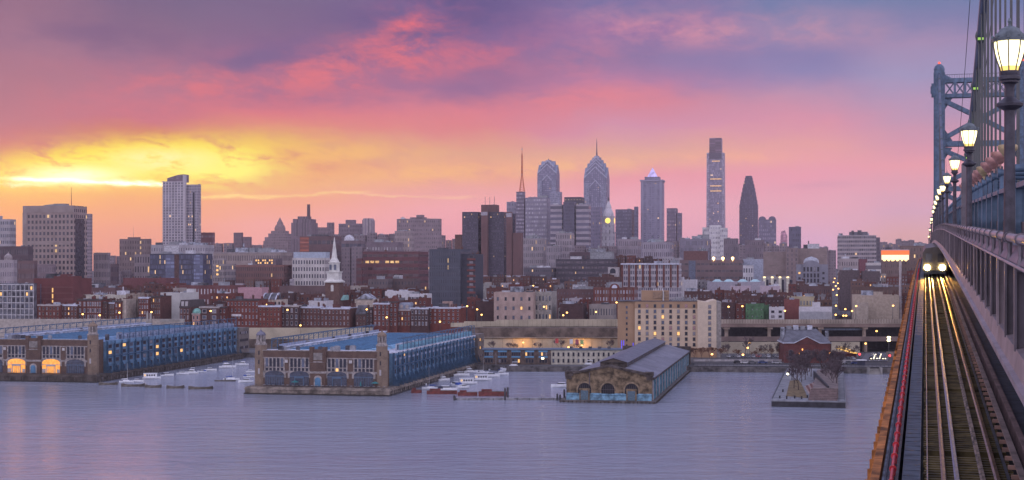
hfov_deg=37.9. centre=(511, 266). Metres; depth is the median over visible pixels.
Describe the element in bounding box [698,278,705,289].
town building
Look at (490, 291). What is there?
building
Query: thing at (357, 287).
town building
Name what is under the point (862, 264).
building
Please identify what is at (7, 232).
building
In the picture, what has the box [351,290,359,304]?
town building
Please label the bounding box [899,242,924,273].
building
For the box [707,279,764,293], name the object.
building
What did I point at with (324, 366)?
pier headhouse
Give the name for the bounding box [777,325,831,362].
brick theatre
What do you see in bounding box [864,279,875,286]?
town building
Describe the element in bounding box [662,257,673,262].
town building
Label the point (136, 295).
brick house
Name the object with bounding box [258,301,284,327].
brick house
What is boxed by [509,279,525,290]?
town building
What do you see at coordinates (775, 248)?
town building
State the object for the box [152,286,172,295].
town building
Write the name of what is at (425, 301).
town building
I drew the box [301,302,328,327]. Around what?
brick house
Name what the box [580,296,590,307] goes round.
town building
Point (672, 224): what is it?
building
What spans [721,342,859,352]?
retaining wall
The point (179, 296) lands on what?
warehouse
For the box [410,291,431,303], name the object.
building
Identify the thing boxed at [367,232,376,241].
town building
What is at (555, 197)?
building
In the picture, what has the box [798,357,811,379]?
tree
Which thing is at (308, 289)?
building
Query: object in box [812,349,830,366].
tree
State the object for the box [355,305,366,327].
brick house
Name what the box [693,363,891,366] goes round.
quay railing
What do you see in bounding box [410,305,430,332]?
brick house
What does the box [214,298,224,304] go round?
town building
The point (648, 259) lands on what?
town building
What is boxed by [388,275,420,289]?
building
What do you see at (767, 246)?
town building
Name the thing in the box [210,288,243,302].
building
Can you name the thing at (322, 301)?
building
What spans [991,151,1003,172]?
floodlight
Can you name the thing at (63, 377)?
pier
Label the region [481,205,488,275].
building
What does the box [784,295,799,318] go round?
building
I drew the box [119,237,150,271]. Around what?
building
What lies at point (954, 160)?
lamp standard
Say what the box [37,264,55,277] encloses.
building
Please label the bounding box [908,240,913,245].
town building
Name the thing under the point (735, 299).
town building
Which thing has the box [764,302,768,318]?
building
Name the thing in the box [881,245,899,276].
building
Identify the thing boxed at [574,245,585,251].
town building
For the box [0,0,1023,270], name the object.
sky
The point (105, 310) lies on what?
brick house
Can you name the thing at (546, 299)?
building
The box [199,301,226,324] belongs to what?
brick house
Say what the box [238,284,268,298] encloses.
building
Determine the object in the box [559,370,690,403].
pier
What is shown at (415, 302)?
town building
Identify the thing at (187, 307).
brick house
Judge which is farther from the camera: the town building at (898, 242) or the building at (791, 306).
the town building at (898, 242)
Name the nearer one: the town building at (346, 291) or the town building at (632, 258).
the town building at (346, 291)
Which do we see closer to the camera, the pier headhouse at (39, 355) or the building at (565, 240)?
the pier headhouse at (39, 355)
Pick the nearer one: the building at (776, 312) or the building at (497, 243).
the building at (776, 312)
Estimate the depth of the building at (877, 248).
1910.36 m
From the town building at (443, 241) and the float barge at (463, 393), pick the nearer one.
the float barge at (463, 393)
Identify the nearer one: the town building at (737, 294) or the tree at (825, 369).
the tree at (825, 369)
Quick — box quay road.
[691,361,891,365]
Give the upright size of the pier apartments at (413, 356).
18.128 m
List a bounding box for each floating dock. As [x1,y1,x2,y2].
[99,382,118,384]
[121,383,144,386]
[145,384,161,387]
[166,385,184,388]
[188,386,212,388]
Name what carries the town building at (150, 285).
on the ground
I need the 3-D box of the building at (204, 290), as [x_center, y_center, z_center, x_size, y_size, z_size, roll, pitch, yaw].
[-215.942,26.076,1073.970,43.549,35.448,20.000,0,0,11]
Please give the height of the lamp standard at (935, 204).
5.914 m
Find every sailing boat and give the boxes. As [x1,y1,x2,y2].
[119,363,133,382]
[223,359,239,379]
[422,380,437,388]
[476,360,488,372]
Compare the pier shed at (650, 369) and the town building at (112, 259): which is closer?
the pier shed at (650, 369)
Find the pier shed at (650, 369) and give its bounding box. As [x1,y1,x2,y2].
[565,338,690,400]
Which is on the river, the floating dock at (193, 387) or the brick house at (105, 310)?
the floating dock at (193, 387)
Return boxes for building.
[0,216,15,245]
[0,245,32,282]
[0,252,16,282]
[18,260,36,282]
[22,187,86,277]
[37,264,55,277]
[87,214,91,277]
[92,283,126,293]
[94,252,109,286]
[110,256,115,263]
[110,264,118,285]
[111,283,131,287]
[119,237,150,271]
[119,271,122,284]
[123,270,131,277]
[123,274,178,287]
[128,288,148,293]
[130,285,142,289]
[134,254,149,277]
[143,281,162,289]
[150,250,211,284]
[151,239,213,284]
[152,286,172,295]
[166,280,185,288]
[173,285,186,291]
[179,278,245,303]
[201,232,214,251]
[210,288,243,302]
[213,243,292,264]
[213,258,225,282]
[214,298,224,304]
[215,243,222,251]
[223,280,234,284]
[224,243,233,251]
[226,264,235,282]
[234,233,242,248]
[235,258,291,282]
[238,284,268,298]
[243,237,251,247]
[245,279,254,286]
[252,245,261,247]
[255,281,263,286]
[264,279,270,292]
[271,279,281,292]
[279,286,324,294]
[281,291,299,300]
[282,282,289,285]
[288,299,302,304]
[292,252,329,285]
[294,292,303,301]
[300,235,340,270]
[300,292,317,302]
[308,297,332,306]
[311,294,326,299]
[318,227,330,235]
[327,223,333,235]
[339,220,361,236]
[341,235,364,285]
[341,247,350,285]
[343,287,356,306]
[350,283,367,290]
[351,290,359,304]
[352,246,363,285]
[354,234,366,248]
[355,294,378,306]
[356,258,362,284]
[360,286,373,295]
[363,249,427,289]
[366,239,402,251]
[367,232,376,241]
[368,276,392,289]
[372,287,386,298]
[377,234,388,241]
[380,296,390,301]
[382,287,395,297]
[385,288,413,299]
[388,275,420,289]
[389,233,394,241]
[395,230,413,250]
[397,215,441,289]
[405,285,418,291]
[409,293,420,306]
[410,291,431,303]
[418,295,430,306]
[419,287,428,292]
[429,247,470,305]
[442,235,445,247]
[446,240,451,248]
[452,239,454,248]
[455,235,461,248]
[462,212,480,253]
[462,252,482,318]
[467,295,480,320]
[476,297,493,320]
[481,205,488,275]
[483,276,490,281]
[483,280,488,298]
[486,286,507,297]
[489,197,498,211]
[489,212,505,281]
[492,274,505,284]
[494,287,534,320]
[501,281,511,289]
[506,212,512,276]
[506,274,519,283]
[507,201,515,213]
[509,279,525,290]
[513,214,515,232]
[513,233,522,276]
[516,148,524,237]
[520,275,531,285]
[523,232,546,274]
[524,265,555,278]
[524,283,533,291]
[525,195,549,245]
[531,285,545,291]
[532,275,546,286]
[535,288,556,318]
[544,280,554,290]
[547,244,561,267]
[547,277,559,284]
[549,192,561,204]
[550,203,562,244]
[553,282,563,290]
[556,229,573,258]
[556,252,617,283]
[557,283,593,318]
[558,296,568,307]
[560,298,586,318]
[563,202,575,244]
[564,197,584,204]
[564,279,577,288]
[569,295,581,302]
[570,245,616,258]
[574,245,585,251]
[576,203,590,247]
[577,278,587,285]
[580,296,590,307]
[588,273,621,286]
[589,301,616,318]
[591,207,601,248]
[593,282,637,307]
[599,244,608,251]
[608,267,618,276]
[609,245,616,252]
[615,209,633,245]
[616,255,626,276]
[617,237,640,257]
[621,258,680,299]
[627,255,635,262]
[634,207,637,236]
[636,257,643,262]
[642,236,674,258]
[644,255,652,262]
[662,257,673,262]
[667,208,677,241]
[672,241,678,257]
[677,213,681,240]
[680,230,710,259]
[680,257,742,280]
[681,275,683,299]
[684,246,707,259]
[684,277,697,290]
[684,286,711,300]
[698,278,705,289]
[702,227,708,234]
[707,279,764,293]
[709,225,720,259]
[715,286,723,298]
[720,228,727,259]
[721,296,735,318]
[724,238,738,259]
[724,287,735,299]
[730,283,750,292]
[731,295,738,302]
[735,288,741,296]
[735,300,745,318]
[739,244,744,259]
[739,293,759,302]
[742,288,751,294]
[743,257,762,280]
[743,265,753,280]
[745,237,763,258]
[746,301,763,318]
[758,216,775,245]
[760,283,779,293]
[760,292,783,305]
[762,274,791,292]
[763,251,785,275]
[764,242,771,251]
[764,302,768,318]
[768,288,776,295]
[769,303,783,318]
[772,245,778,251]
[777,290,786,298]
[779,242,786,251]
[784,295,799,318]
[786,246,798,283]
[787,292,814,306]
[788,282,795,292]
[789,226,800,248]
[796,256,827,283]
[796,278,804,291]
[798,241,826,263]
[799,307,831,318]
[800,283,831,293]
[800,311,830,318]
[807,291,817,299]
[812,298,819,306]
[817,296,823,306]
[818,291,825,299]
[824,297,831,306]
[826,291,831,298]
[828,249,835,291]
[837,230,875,295]
[838,254,857,271]
[838,272,838,308]
[839,267,859,310]
[851,277,863,286]
[851,282,898,312]
[852,290,898,318]
[853,302,867,318]
[858,259,866,270]
[861,269,879,283]
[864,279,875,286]
[866,260,880,283]
[876,237,879,262]
[880,242,887,262]
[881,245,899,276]
[881,274,885,283]
[886,277,898,284]
[888,243,895,249]
[896,239,901,248]
[898,274,907,283]
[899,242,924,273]
[902,240,907,245]
[902,282,909,292]
[902,287,907,316]
[907,270,914,283]
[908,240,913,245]
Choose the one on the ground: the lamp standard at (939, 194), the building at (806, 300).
the building at (806, 300)
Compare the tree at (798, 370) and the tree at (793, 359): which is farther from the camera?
the tree at (793, 359)
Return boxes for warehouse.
[86,287,129,298]
[160,289,198,318]
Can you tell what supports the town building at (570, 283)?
on the ground
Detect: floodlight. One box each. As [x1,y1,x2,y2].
[972,173,977,187]
[973,170,981,185]
[976,166,986,183]
[980,162,991,176]
[985,157,997,173]
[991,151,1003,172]
[998,144,1017,156]
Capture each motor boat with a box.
[160,372,173,375]
[176,371,188,374]
[184,367,198,373]
[204,367,216,370]
[219,363,235,367]
[235,361,248,364]
[238,378,253,382]
[243,374,254,377]
[437,385,456,389]
[438,375,449,380]
[451,381,461,386]
[453,371,468,375]
[457,384,469,388]
[464,366,477,372]
[486,372,499,376]
[496,369,508,374]
[500,362,517,370]
[551,382,565,386]
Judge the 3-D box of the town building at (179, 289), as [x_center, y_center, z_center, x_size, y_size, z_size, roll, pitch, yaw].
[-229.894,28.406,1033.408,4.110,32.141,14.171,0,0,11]
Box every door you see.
[31,365,35,372]
[315,377,320,385]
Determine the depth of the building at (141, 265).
1601.82 m
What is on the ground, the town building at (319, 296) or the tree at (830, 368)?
the town building at (319, 296)
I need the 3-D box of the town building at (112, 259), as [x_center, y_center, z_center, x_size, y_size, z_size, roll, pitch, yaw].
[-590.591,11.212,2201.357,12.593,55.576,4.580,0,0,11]
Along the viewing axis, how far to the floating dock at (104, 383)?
630.63 m
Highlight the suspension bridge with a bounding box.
[865,0,1023,479]
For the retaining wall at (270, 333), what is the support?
on the ground
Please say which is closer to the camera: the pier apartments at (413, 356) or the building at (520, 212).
the pier apartments at (413, 356)
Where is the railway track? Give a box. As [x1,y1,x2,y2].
[921,274,1023,479]
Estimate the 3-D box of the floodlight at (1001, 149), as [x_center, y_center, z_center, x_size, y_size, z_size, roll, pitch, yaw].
[20.454,-4.544,61.622,0.780,1.000,0.800,0,0,0]
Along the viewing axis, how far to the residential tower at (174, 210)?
1652.35 m
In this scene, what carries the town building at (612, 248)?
on the ground
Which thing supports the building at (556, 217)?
on the ground
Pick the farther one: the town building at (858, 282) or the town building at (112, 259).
the town building at (112, 259)
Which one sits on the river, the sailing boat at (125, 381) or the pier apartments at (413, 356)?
the sailing boat at (125, 381)
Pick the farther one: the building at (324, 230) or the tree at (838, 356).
the building at (324, 230)
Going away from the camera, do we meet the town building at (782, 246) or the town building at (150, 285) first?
the town building at (150, 285)
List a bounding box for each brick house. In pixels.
[37,301,65,318]
[62,301,78,318]
[77,295,91,318]
[86,295,112,318]
[103,297,115,318]
[109,298,121,318]
[114,297,127,318]
[122,295,135,318]
[126,287,151,318]
[138,294,150,318]
[148,292,171,318]
[179,299,204,324]
[191,308,200,324]
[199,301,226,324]
[220,304,229,322]
[226,295,267,327]
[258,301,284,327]
[263,292,287,304]
[282,301,301,327]
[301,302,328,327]
[320,301,356,327]
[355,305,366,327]
[365,304,372,327]
[373,298,389,331]
[389,295,403,332]
[398,302,413,332]
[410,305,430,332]
[428,301,465,332]
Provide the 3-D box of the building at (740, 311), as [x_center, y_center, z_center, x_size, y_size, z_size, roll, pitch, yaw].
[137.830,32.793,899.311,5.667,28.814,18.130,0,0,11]
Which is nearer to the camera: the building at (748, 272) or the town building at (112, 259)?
the building at (748, 272)
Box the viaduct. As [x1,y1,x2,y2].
[721,319,901,351]
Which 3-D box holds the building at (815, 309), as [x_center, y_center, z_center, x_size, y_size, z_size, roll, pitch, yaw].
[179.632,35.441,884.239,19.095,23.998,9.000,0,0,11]
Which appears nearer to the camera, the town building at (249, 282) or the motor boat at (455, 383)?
the motor boat at (455, 383)
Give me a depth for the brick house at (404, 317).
887.82 m
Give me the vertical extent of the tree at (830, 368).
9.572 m
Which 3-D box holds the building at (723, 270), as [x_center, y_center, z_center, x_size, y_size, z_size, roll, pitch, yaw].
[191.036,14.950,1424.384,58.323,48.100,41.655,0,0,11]
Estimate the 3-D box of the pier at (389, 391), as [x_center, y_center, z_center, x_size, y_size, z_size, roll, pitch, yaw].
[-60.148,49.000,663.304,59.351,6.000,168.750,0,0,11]
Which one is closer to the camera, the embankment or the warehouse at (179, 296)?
the embankment
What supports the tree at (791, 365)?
on the park pier at (820, 389)
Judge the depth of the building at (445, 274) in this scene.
1012.09 m
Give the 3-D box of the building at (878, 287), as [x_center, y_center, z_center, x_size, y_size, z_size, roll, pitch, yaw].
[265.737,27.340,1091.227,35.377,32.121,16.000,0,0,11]
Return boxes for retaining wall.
[0,312,310,347]
[249,328,372,338]
[451,319,617,326]
[484,337,617,347]
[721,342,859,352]
[886,352,894,357]
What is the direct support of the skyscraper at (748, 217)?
on the ground
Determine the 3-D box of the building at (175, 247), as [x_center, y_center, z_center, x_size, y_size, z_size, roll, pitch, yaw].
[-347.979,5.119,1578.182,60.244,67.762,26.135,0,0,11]
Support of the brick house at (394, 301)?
on the ground
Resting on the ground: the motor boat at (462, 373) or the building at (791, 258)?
the building at (791, 258)
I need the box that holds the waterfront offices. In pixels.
[551,346,621,364]
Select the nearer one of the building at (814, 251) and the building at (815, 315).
the building at (815, 315)
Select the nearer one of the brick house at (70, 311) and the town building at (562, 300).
the brick house at (70, 311)
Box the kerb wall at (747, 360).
[693,359,856,361]
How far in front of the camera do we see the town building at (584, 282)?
1169.04 m
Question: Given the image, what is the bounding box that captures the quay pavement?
[706,365,890,366]
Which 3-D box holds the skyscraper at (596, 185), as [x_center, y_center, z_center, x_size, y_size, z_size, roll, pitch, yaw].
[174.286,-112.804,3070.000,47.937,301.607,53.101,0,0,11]
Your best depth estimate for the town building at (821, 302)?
993.53 m
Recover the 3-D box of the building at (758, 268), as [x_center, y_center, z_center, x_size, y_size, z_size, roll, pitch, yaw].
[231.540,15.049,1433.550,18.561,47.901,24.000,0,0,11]
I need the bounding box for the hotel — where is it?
[617,288,720,357]
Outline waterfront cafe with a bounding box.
[482,348,550,364]
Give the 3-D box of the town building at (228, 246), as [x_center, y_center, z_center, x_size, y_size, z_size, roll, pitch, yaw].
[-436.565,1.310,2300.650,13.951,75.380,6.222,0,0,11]
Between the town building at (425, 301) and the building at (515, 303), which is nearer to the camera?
the building at (515, 303)
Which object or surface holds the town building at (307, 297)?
on the ground
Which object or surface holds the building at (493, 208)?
on the ground
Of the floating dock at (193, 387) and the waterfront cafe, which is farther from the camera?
the waterfront cafe
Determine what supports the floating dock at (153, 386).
on the river
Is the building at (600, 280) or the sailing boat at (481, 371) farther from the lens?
the building at (600, 280)
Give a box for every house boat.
[142,373,160,378]
[459,378,476,383]
[474,374,491,380]
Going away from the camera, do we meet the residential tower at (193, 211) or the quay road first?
the quay road
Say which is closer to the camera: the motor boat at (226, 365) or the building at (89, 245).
the motor boat at (226, 365)
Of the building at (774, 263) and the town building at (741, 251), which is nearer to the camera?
the building at (774, 263)
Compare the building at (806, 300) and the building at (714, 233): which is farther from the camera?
the building at (714, 233)
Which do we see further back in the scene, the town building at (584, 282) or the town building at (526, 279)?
the town building at (526, 279)
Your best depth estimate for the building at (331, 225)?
2400.89 m
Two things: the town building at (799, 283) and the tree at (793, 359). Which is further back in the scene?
the town building at (799, 283)
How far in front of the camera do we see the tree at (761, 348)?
746.74 m
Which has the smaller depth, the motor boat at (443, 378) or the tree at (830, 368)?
the tree at (830, 368)
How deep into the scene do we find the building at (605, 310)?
906.61 m
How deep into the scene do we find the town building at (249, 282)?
1236.32 m
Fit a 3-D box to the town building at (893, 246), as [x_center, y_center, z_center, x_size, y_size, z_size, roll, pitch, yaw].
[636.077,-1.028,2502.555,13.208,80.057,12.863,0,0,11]
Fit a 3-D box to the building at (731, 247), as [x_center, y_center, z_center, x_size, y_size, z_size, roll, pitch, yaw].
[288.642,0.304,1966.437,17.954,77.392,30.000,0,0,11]
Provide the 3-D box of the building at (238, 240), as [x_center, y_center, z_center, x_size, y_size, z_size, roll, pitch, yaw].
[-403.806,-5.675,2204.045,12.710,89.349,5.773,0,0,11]
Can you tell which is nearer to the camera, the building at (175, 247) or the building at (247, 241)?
the building at (175, 247)
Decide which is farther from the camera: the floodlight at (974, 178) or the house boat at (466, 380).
the house boat at (466, 380)
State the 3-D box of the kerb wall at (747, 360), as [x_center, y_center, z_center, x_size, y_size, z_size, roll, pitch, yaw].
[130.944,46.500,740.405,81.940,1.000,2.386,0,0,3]
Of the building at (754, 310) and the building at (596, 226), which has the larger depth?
the building at (596, 226)
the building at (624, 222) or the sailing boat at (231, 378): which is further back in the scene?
the building at (624, 222)
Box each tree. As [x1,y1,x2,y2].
[696,347,706,356]
[707,346,716,358]
[717,348,727,356]
[721,344,730,358]
[742,336,753,352]
[758,344,772,358]
[783,349,800,373]
[784,366,808,389]
[785,356,797,379]
[789,363,801,383]
[792,360,806,381]
[793,354,809,380]
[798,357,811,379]
[801,348,819,376]
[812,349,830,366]
[815,349,829,368]
[816,354,839,375]
[820,367,840,380]
[821,350,833,372]
[823,362,835,378]
[825,359,845,382]
[830,352,845,360]
[831,349,846,360]
[835,345,845,351]
[841,342,851,359]
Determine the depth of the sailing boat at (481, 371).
699.71 m
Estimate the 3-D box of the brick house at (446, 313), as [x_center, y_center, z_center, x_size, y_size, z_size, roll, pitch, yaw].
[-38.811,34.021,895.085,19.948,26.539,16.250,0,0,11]
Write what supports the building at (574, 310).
on the ground
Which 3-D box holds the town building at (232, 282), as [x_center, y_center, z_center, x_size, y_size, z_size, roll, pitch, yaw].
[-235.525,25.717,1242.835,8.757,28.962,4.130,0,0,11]
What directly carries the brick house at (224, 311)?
on the ground
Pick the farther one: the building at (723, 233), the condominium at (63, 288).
the building at (723, 233)
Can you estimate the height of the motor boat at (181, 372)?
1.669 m
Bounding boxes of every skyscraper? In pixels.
[537,159,559,197]
[584,142,609,215]
[640,168,664,257]
[706,138,724,227]
[739,176,757,244]
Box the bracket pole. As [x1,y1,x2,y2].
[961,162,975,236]
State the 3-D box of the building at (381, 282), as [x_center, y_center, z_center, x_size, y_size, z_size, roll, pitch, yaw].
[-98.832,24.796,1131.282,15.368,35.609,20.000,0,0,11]
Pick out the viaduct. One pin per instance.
(862, 331)
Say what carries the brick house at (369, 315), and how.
on the ground
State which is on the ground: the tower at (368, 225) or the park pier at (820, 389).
the tower at (368, 225)
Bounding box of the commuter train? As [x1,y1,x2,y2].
[923,243,946,273]
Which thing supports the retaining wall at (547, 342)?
on the ground
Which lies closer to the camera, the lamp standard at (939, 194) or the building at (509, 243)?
the lamp standard at (939, 194)
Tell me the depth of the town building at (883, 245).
2502.34 m
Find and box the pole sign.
[881,250,908,318]
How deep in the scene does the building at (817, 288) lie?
1122.45 m
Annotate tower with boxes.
[162,174,188,244]
[187,184,200,244]
[263,218,290,251]
[291,204,317,257]
[362,218,374,234]
[601,197,615,245]
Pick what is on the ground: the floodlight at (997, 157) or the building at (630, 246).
the building at (630, 246)
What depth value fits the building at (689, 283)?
1181.28 m
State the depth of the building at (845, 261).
1502.66 m
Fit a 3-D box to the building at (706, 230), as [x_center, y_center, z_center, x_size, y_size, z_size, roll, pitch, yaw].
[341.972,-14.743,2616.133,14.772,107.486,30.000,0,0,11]
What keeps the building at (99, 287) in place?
on the ground
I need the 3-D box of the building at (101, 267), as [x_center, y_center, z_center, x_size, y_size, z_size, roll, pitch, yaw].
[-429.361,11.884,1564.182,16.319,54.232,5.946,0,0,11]
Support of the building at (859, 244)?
on the ground
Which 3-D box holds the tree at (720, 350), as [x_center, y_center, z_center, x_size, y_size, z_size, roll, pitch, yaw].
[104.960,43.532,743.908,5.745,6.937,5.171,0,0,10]
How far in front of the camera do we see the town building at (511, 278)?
1290.21 m
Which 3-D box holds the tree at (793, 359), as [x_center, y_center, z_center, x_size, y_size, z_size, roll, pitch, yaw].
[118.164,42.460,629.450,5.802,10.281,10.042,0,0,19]
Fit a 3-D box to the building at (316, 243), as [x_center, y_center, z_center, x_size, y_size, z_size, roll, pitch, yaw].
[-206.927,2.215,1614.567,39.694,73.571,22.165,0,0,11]
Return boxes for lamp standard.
[932,204,934,227]
[933,199,936,226]
[935,192,938,224]
[936,187,941,223]
[939,181,945,222]
[942,171,951,222]
[948,153,960,223]
[959,119,978,235]
[990,18,1023,241]
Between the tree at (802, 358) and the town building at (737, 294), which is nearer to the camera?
the tree at (802, 358)
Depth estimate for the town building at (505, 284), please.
1176.06 m
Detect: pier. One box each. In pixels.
[0,351,243,382]
[244,360,480,396]
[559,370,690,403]
[771,368,845,407]
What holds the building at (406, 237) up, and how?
on the ground
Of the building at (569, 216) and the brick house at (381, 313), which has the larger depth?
the building at (569, 216)
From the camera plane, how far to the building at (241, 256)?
1508.89 m
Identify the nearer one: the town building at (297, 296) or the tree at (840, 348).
the tree at (840, 348)
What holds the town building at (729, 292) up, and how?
on the ground
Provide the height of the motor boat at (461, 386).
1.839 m
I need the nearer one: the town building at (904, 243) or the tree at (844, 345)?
the tree at (844, 345)
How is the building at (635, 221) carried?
on the ground
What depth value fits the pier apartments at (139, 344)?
725.65 m
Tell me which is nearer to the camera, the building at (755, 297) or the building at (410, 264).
the building at (755, 297)
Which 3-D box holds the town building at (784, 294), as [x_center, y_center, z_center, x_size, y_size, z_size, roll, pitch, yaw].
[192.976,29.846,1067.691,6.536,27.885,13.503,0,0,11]
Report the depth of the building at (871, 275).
1291.52 m
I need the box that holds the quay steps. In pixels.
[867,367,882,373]
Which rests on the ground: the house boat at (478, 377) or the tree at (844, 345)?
the tree at (844, 345)
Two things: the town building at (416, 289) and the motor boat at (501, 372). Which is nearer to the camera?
the motor boat at (501, 372)
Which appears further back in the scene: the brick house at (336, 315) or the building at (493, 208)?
the building at (493, 208)
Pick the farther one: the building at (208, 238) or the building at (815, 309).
the building at (208, 238)
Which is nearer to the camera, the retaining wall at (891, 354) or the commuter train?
the commuter train
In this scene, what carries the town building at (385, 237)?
on the ground
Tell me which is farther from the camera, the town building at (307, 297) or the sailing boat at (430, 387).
the town building at (307, 297)
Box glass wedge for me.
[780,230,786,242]
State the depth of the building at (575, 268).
1456.93 m
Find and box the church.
[322,237,348,306]
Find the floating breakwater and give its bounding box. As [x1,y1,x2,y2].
[456,398,561,399]
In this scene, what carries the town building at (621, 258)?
on the ground
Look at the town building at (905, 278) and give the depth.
1346.36 m
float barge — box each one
[411,388,421,392]
[427,389,456,393]
[458,390,477,395]
[478,389,506,395]
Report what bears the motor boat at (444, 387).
on the river
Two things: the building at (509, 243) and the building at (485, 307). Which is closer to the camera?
the building at (485, 307)
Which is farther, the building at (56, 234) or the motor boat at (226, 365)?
the building at (56, 234)
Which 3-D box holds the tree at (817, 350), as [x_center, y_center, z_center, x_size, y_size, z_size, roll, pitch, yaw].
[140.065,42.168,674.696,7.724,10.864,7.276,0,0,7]
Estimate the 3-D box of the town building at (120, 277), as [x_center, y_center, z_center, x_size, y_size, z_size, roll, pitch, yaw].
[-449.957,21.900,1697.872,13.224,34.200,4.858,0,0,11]
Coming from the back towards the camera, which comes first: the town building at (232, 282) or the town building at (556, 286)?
the town building at (232, 282)
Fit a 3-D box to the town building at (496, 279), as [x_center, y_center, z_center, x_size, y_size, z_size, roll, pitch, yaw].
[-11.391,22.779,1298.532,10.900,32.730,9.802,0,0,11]
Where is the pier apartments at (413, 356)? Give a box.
[271,324,483,385]
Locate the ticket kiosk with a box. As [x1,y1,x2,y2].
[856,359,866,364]
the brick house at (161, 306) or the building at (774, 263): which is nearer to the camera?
the brick house at (161, 306)
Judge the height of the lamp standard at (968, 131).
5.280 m
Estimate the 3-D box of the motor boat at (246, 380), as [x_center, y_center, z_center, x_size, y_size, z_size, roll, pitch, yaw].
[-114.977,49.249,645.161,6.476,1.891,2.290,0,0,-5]
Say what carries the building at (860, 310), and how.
on the ground
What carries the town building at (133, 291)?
on the ground
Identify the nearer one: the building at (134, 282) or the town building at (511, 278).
the building at (134, 282)
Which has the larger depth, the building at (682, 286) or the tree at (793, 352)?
the building at (682, 286)
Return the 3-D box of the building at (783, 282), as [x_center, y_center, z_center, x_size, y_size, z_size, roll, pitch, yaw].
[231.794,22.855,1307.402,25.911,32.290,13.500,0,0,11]
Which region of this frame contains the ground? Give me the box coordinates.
[92,281,894,372]
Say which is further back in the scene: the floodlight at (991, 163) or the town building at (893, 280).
the town building at (893, 280)
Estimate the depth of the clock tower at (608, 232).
2740.35 m
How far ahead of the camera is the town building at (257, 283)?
1235.12 m
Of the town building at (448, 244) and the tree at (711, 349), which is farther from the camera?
the town building at (448, 244)
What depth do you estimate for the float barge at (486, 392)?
577.32 m
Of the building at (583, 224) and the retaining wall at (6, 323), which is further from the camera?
the building at (583, 224)
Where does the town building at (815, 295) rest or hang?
on the ground
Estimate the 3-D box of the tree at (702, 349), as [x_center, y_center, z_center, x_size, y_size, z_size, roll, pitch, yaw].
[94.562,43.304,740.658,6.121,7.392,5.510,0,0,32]
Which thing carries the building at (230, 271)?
on the ground
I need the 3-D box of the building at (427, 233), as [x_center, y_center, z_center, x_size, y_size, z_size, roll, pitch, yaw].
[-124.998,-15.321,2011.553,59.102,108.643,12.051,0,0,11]
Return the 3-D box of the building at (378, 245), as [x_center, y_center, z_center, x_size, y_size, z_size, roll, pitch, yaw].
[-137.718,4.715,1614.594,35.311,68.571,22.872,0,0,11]
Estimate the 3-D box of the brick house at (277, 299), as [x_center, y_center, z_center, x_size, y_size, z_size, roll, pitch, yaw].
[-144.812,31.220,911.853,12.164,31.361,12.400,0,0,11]
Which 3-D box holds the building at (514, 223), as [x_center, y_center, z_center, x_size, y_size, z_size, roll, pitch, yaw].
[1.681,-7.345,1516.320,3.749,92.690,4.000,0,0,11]
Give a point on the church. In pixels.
(334, 281)
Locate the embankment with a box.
[464,327,617,336]
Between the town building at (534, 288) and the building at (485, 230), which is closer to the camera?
the town building at (534, 288)
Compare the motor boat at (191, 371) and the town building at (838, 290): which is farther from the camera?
the town building at (838, 290)
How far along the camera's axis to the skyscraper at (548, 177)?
3080.78 m
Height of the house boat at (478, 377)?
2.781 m
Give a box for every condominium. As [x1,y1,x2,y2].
[0,283,36,318]
[34,271,91,318]
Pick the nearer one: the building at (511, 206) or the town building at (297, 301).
the town building at (297, 301)
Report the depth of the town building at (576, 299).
985.83 m
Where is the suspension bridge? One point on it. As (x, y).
(985, 271)
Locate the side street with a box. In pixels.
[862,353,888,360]
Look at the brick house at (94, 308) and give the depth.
884.95 m
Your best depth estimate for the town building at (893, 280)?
1345.56 m
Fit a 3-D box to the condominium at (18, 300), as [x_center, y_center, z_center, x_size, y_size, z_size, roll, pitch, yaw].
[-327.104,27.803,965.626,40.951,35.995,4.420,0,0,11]
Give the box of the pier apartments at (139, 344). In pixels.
[0,317,248,372]
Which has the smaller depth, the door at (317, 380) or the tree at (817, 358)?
the door at (317, 380)
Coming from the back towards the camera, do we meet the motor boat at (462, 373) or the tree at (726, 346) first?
the tree at (726, 346)
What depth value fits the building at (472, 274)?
1013.28 m
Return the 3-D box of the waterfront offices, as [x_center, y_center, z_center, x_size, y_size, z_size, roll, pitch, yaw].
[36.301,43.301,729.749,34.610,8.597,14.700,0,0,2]
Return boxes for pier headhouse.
[0,321,102,374]
[254,330,388,387]
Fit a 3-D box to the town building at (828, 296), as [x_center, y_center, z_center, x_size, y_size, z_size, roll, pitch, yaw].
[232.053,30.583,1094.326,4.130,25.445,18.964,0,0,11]
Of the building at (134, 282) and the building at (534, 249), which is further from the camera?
the building at (534, 249)
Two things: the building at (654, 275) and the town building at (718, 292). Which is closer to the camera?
the town building at (718, 292)
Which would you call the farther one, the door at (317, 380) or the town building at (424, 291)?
the town building at (424, 291)
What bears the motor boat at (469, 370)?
on the river
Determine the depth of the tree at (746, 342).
752.05 m
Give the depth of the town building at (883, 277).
1351.90 m
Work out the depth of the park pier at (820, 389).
552.90 m
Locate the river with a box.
[0,358,889,479]

